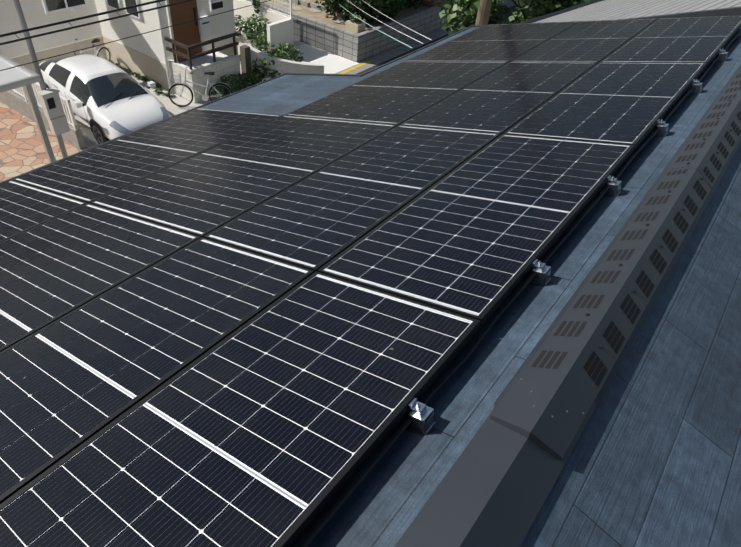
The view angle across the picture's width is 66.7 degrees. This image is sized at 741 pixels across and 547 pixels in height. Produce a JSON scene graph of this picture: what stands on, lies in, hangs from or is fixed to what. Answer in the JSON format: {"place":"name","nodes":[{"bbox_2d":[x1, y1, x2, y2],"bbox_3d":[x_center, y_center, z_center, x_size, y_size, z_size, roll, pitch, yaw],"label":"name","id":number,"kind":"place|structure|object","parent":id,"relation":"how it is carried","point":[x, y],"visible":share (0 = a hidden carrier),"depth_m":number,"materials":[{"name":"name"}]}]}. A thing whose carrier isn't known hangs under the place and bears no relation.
{"place":"outdoors","nodes":[
{"label":"outdoors","id":0,"kind":"place"},
{"bbox_2d":[42,0,223,92],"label":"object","id":1,"kind":"object","parent":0,"point":[191,33],"visible":0.83,"depth_m":14.85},
{"bbox_2d":[168,60,190,99],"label":"terrace wall","id":2,"kind":"structure","parent":0,"point":[178,67],"depth_m":14.90,"materials":[{"name":"grey concrete"}]},
{"bbox_2d":[188,54,240,102],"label":"terrace wall","id":3,"kind":"structure","parent":0,"point":[227,66],"depth_m":15.09,"materials":[{"name":"grey concrete"}]},
{"bbox_2d":[0,0,431,70],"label":"overhead cables","id":4,"kind":"object","parent":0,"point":[67,21],"visible":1,"depth_m":6.54,"materials":[{"name":"black plastic"}]},
{"bbox_2d":[2,0,509,150],"bbox_3d":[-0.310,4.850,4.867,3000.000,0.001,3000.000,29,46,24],"label":"ground","id":5,"kind":"structure","parent":0,"point":[368,58],"depth_m":19.18,"materials":[{"name":"concrete"}]},
{"bbox_2d":[0,82,85,148],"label":"white boundary fence","id":6,"kind":"object","parent":5,"relation":"on","point":[15,99],"visible":0.33,"depth_m":13.13,"materials":[{"name":"grey concrete"}]},
{"bbox_2d":[0,0,237,90],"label":"house","id":7,"kind":"structure","parent":5,"relation":"on","point":[142,55],"depth_m":15.24,"materials":[{"name":"white paint"}]},
{"bbox_2d":[247,0,360,61],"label":"block wall","id":8,"kind":"structure","parent":5,"relation":"on","point":[338,41],"depth_m":18.35,"materials":[{"name":"concrete"}]},
{"bbox_2d":[261,0,428,33],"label":"garden terrace soil","id":9,"kind":"structure","parent":5,"relation":"on","point":[308,8],"depth_m":19.27,"materials":[{"name":"soil"}]},
{"bbox_2d":[349,15,362,23],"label":"planter flowers","id":10,"kind":"object","parent":9,"relation":"on","point":[354,19],"visible":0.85,"depth_m":17.94,"materials":[{"name":"green plant"}]},
{"bbox_2d":[314,0,422,23],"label":"hedge shrubs","id":11,"kind":"object","parent":9,"relation":"on","point":[389,7],"visible":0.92,"depth_m":18.67,"materials":[{"name":"green plant"}]},
{"bbox_2d":[358,0,505,60],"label":"block wall","id":12,"kind":"structure","parent":5,"relation":"on","point":[375,41],"depth_m":19.30,"materials":[{"name":"concrete"}]},
{"bbox_2d":[437,0,591,34],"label":"bush","id":13,"kind":"object","parent":5,"relation":"on","point":[464,12],"depth_m":12.39,"materials":[{"name":"green plant"}]},
{"bbox_2d":[0,0,529,181],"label":"ground","id":14,"kind":"structure","parent":0,"point":[22,150],"depth_m":13.96,"materials":[{"name":"concrete"}]},
{"bbox_2d":[0,54,55,162],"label":"carport","id":15,"kind":"object","parent":14,"relation":"on","point":[16,77],"visible":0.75,"depth_m":10.45,"materials":[{"name":"silver metal"}]},
{"bbox_2d":[13,0,69,157],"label":"meter pole","id":16,"kind":"object","parent":14,"relation":"on","point":[52,107],"visible":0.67,"depth_m":11.31,"materials":[{"name":"grey metal"}]},
{"bbox_2d":[74,38,110,61],"bbox_3d":[-7.701,-5.934,15.510,0.549,0.994,1.668,20,43,5],"label":"bicycle by wall","id":17,"kind":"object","parent":14,"relation":"on","point":[99,48],"visible":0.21,"depth_m":15.66,"materials":[{"name":"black metal"}]},
{"bbox_2d":[39,52,170,143],"bbox_3d":[-6.487,-4.380,13.647,4.166,1.295,1.926,35,49,29],"label":"white hatchback car","id":18,"kind":"object","parent":14,"relation":"on","point":[109,100],"visible":0.77,"depth_m":12.97,"materials":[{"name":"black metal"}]},
{"bbox_2d":[167,66,232,106],"bbox_3d":[-4.418,-4.804,14.612,1.668,0.994,0.549,-4,39,-11],"label":"bicycle with basket","id":19,"kind":"object","parent":14,"relation":"on","point":[204,97],"visible":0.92,"depth_m":14.61,"materials":[{"name":"black metal"}]},
{"bbox_2d":[180,51,226,67],"bbox_3d":[-4.556,-5.501,15.591,0.850,0.720,1.530,29,46,24],"label":"terrace porch","id":20,"kind":"object","parent":14,"relation":"on","point":[198,61],"visible":0.03,"depth_m":15.46,"materials":[{"name":"grey concrete"}]},
{"bbox_2d":[164,32,238,69],"bbox_3d":[-4.463,-6.066,15.014,0.930,0.580,1.670,29,46,24],"label":"terrace railing","id":21,"kind":"object","parent":20,"relation":"on","point":[213,50],"visible":0.94,"depth_m":14.58,"materials":[{"name":"brown wood"}]},
{"bbox_2d":[108,58,302,99],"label":"garden plants","id":22,"kind":"object","parent":14,"relation":"on","point":[243,78],"visible":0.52,"depth_m":15.66,"materials":[{"name":"green plant"}]},
{"bbox_2d":[240,45,251,80],"bbox_3d":[-3.550,-5.980,16.058,0.200,0.980,0.200,29,46,24],"label":"timber post","id":23,"kind":"object","parent":14,"relation":"on","point":[245,56],"visible":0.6,"depth_m":15.92,"materials":[{"name":"brown wood"}]},
{"bbox_2d":[233,0,293,51],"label":"wall with fence","id":24,"kind":"structure","parent":14,"relation":"on","point":[279,29],"depth_m":18.11,"materials":[{"name":"white paint"}]},
{"bbox_2d":[234,0,303,80],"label":"front wall shrubs","id":25,"kind":"object","parent":14,"relation":"on","point":[257,36],"visible":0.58,"depth_m":17.73,"materials":[{"name":"green plant"}]},
{"bbox_2d":[247,45,323,81],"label":"curved garden wall","id":26,"kind":"structure","parent":14,"relation":"on","point":[285,65],"depth_m":16.03,"materials":[{"name":"white paint"}]},
{"bbox_2d":[475,0,495,24],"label":"street poles","id":27,"kind":"object","parent":14,"relation":"on","point":[483,13],"depth_m":11.43,"materials":[{"name":"wood"}]},
{"bbox_2d":[412,0,449,7],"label":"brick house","id":28,"kind":"structure","parent":0,"point":[429,3],"depth_m":20.78,"materials":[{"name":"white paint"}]},
{"bbox_2d":[521,0,740,22],"bbox_3d":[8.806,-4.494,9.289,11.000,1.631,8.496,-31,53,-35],"label":"neighbour roof","id":29,"kind":"structure","parent":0,"point":[612,9],"depth_m":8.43,"materials":[{"name":"grey metal"}]},
{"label":"house walls","id":30,"kind":"object","parent":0,"visible":0},
{"bbox_2d":[0,25,740,546],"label":"roof slope","id":31,"kind":"structure","parent":30,"relation":"on","point":[388,497],"depth_m":2.00,"materials":[{"name":"metal"}]},
{"bbox_2d":[402,397,435,434],"bbox_3d":[0.135,0.415,1.671,0.117,0.089,0.082,16,39,35],"label":"roof bracket","id":32,"kind":"object","parent":31,"relation":"on","point":[421,415],"visible":0.98,"depth_m":1.65,"materials":[{"name":"metal"}]},
{"bbox_2d":[300,31,740,546],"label":"panel rails","id":33,"kind":"object","parent":31,"relation":"on","point":[339,504],"visible":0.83,"depth_m":1.84,"materials":[{"name":"black metal"}]},
{"bbox_2d":[0,180,86,241],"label":"solar panel","id":34,"kind":"object","parent":33,"relation":"on","point":[24,207],"visible":0.94,"depth_m":3.55,"materials":[{"name":"black"}]},
{"bbox_2d":[0,203,200,351],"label":"solar panel","id":35,"kind":"object","parent":33,"relation":"on","point":[72,260],"visible":0.9,"depth_m":2.79,"materials":[{"name":"black"}]},
{"bbox_2d":[12,108,282,202],"bbox_3d":[-1.675,-0.977,4.377,1.134,0.035,1.722,16,39,35],"label":"solar panel","id":36,"kind":"object","parent":33,"relation":"on","point":[97,172],"visible":0.94,"depth_m":4.25,"materials":[{"name":"black"}]},
{"bbox_2d":[0,237,313,503],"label":"solar panel","id":37,"kind":"object","parent":33,"relation":"on","point":[90,369],"visible":1,"depth_m":2.12,"materials":[{"name":"black"}]},
{"bbox_2d":[0,272,480,546],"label":"solar panel","id":38,"kind":"object","parent":33,"relation":"on","point":[296,413],"visible":1,"depth_m":1.65,"materials":[{"name":"black"}]},
{"bbox_2d":[90,115,396,237],"bbox_3d":[-0.774,-0.723,3.716,1.134,0.035,1.722,16,39,35],"label":"solar panel","id":39,"kind":"object","parent":33,"relation":"on","point":[204,193],"visible":1,"depth_m":3.57,"materials":[{"name":"black"}]},
{"bbox_2d":[204,125,499,271],"bbox_3d":[-0.016,-0.510,3.160,0.770,0.036,1.722,16,39,35],"label":"solar panel","id":40,"kind":"object","parent":33,"relation":"on","point":[316,221],"visible":0.96,"depth_m":3.00,"materials":[{"name":"black"}]},
{"bbox_2d":[285,61,507,125],"bbox_3d":[0.266,-1.574,4.808,1.134,0.035,1.722,16,39,35],"label":"solar panel","id":41,"kind":"object","parent":33,"relation":"on","point":[400,93],"visible":0.9,"depth_m":4.69,"materials":[{"name":"black"}]},
{"bbox_2d":[318,134,633,326],"bbox_3d":[0.599,-0.337,2.709,0.770,0.035,1.722,16,39,35],"label":"solar panel","id":42,"kind":"object","parent":33,"relation":"on","point":[491,222],"visible":0.9,"depth_m":2.52,"materials":[{"name":"black"}]},
{"bbox_2d":[405,21,579,61],"bbox_3d":[1.307,-2.424,5.901,1.134,0.035,1.722,16,39,35],"label":"solar panel","id":43,"kind":"object","parent":33,"relation":"on","point":[498,43],"visible":0.88,"depth_m":5.81,"materials":[{"name":"black"}]},
{"bbox_2d":[400,62,597,134],"bbox_3d":[1.024,-1.361,4.252,0.770,0.036,1.722,16,39,35],"label":"solar panel","id":44,"kind":"object","parent":33,"relation":"on","point":[503,98],"visible":0.92,"depth_m":4.13,"materials":[{"name":"black"}]},
{"bbox_2d":[510,18,656,62],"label":"solar panel","id":45,"kind":"object","parent":33,"relation":"on","point":[598,41],"visible":0.92,"depth_m":5.25,"materials":[{"name":"black"}]},
{"bbox_2d":[503,62,706,150],"bbox_3d":[1.639,-1.187,3.801,0.770,0.035,1.722,16,39,35],"label":"solar panel","id":46,"kind":"object","parent":33,"relation":"on","point":[608,102],"visible":0.96,"depth_m":3.66,"materials":[{"name":"black"}]},
{"bbox_2d":[600,15,740,66],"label":"solar panel","id":47,"kind":"object","parent":33,"relation":"on","point":[688,40],"visible":0.94,"depth_m":4.78,"materials":[{"name":"black"}]},
{"bbox_2d":[524,259,550,285],"bbox_3d":[0.656,-0.011,2.217,0.117,0.089,0.082,16,39,35],"label":"roof bracket","id":48,"kind":"object","parent":31,"relation":"on","point":[542,276],"visible":0.94,"depth_m":2.20,"materials":[{"name":"metal"}]},
{"bbox_2d":[394,64,740,546],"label":"ridge cap","id":49,"kind":"object","parent":31,"relation":"on","point":[494,487],"visible":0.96,"depth_m":1.68,"materials":[{"name":"metal"}]},
{"bbox_2d":[520,70,740,417],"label":"ridge vent openings","id":50,"kind":"object","parent":49,"relation":"on","point":[605,335],"visible":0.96,"depth_m":2.17,"materials":[{"name":"black metal"}]},
{"bbox_2d":[599,175,621,195],"bbox_3d":[1.176,-0.436,2.763,0.117,0.089,0.082,16,39,35],"label":"roof bracket","id":51,"kind":"object","parent":31,"relation":"on","point":[614,184],"visible":0.96,"depth_m":2.75,"materials":[{"name":"metal"}]},
{"bbox_2d":[649,119,668,136],"bbox_3d":[1.696,-0.861,3.310,0.117,0.089,0.082,16,39,35],"label":"roof bracket","id":52,"kind":"object","parent":31,"relation":"on","point":[662,126],"visible":0.94,"depth_m":3.29,"materials":[{"name":"metal"}]},
{"bbox_2d":[685,79,702,93],"bbox_3d":[2.217,-1.286,3.856,0.117,0.089,0.082,16,39,35],"label":"roof bracket","id":53,"kind":"object","parent":31,"relation":"on","point":[697,86],"visible":0.94,"depth_m":3.84,"materials":[{"name":"metal"}]},
{"bbox_2d":[712,48,727,61],"bbox_3d":[2.737,-1.712,4.402,0.117,0.089,0.082,16,39,35],"label":"roof bracket","id":54,"kind":"object","parent":31,"relation":"on","point":[723,54],"visible":0.96,"depth_m":4.38,"materials":[{"name":"metal"}]},
{"bbox_2d":[520,143,740,546],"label":"roof slope","id":55,"kind":"structure","parent":30,"relation":"on","point":[654,459],"depth_m":1.76,"materials":[{"name":"stone"}]}
]}

